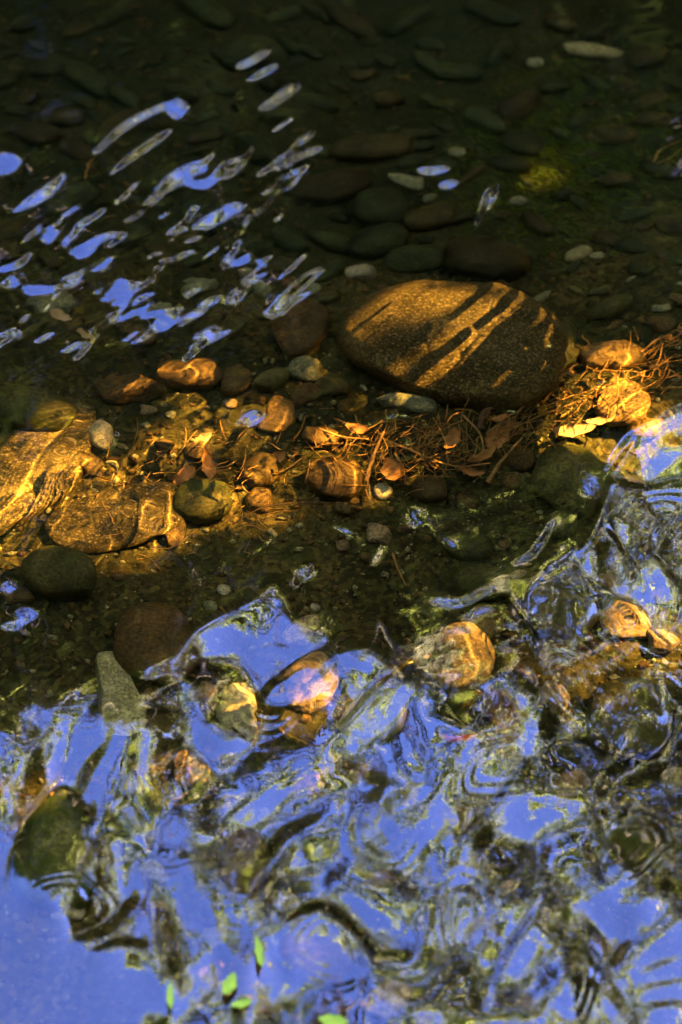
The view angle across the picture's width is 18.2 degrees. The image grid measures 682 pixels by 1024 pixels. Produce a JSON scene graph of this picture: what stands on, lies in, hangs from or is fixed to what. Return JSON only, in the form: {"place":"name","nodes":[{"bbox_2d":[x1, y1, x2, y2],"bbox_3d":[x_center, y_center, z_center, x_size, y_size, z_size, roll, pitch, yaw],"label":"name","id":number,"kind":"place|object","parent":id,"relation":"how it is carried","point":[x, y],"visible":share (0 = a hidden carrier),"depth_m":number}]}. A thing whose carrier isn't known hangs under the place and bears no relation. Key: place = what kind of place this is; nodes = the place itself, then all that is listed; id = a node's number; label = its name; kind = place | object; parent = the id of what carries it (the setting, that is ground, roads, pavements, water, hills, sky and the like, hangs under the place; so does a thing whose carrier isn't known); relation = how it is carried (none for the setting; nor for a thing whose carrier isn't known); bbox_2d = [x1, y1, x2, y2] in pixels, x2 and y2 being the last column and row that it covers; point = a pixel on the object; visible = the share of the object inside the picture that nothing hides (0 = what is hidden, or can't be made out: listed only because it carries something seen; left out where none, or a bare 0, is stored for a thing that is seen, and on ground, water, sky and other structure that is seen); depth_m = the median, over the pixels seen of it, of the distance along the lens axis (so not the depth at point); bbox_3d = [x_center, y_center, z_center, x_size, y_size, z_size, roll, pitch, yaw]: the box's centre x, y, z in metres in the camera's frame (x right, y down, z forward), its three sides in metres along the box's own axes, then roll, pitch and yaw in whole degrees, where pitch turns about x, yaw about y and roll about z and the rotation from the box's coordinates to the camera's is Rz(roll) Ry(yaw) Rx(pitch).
{"place":"outdoors","nodes":[
{"label":"outdoors","id":0,"kind":"place"},
{"bbox_2d":[0,0,681,1023],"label":"water surface","id":1,"kind":"object","parent":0,"point":[340,506],"visible":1,"depth_m":1.99},
{"bbox_2d":[167,982,173,1008],"bbox_3d":[-0.126,0.359,1.580,0.006,0.003,0.024,-1,45,-6],"label":"floating leaf","id":2,"kind":"object","parent":1,"relation":"on","point":[170,998],"visible":1,"depth_m":1.58},
{"bbox_2d":[222,972,236,994],"bbox_3d":[-0.083,0.353,1.594,0.012,0.003,0.022,10,37,11],"label":"floating leaf","id":3,"kind":"object","parent":1,"relation":"on","point":[229,985],"visible":1,"depth_m":1.59},
{"bbox_2d":[231,999,252,1008],"bbox_3d":[-0.074,0.364,1.583,0.017,0.002,0.008,-10,45,-19],"label":"floating leaf","id":4,"kind":"object","parent":1,"relation":"on","point":[240,1003],"visible":1,"depth_m":1.58},
{"bbox_2d":[255,936,263,966],"bbox_3d":[-0.062,0.333,1.613,0.007,0.004,0.029,-10,42,-4],"label":"floating leaf","id":5,"kind":"object","parent":1,"relation":"on","point":[259,952],"visible":1,"depth_m":1.61},
{"bbox_2d":[319,1014,348,1023],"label":"floating leaf","id":6,"kind":"object","parent":1,"relation":"on","point":[331,1019],"visible":1,"depth_m":1.57}
]}

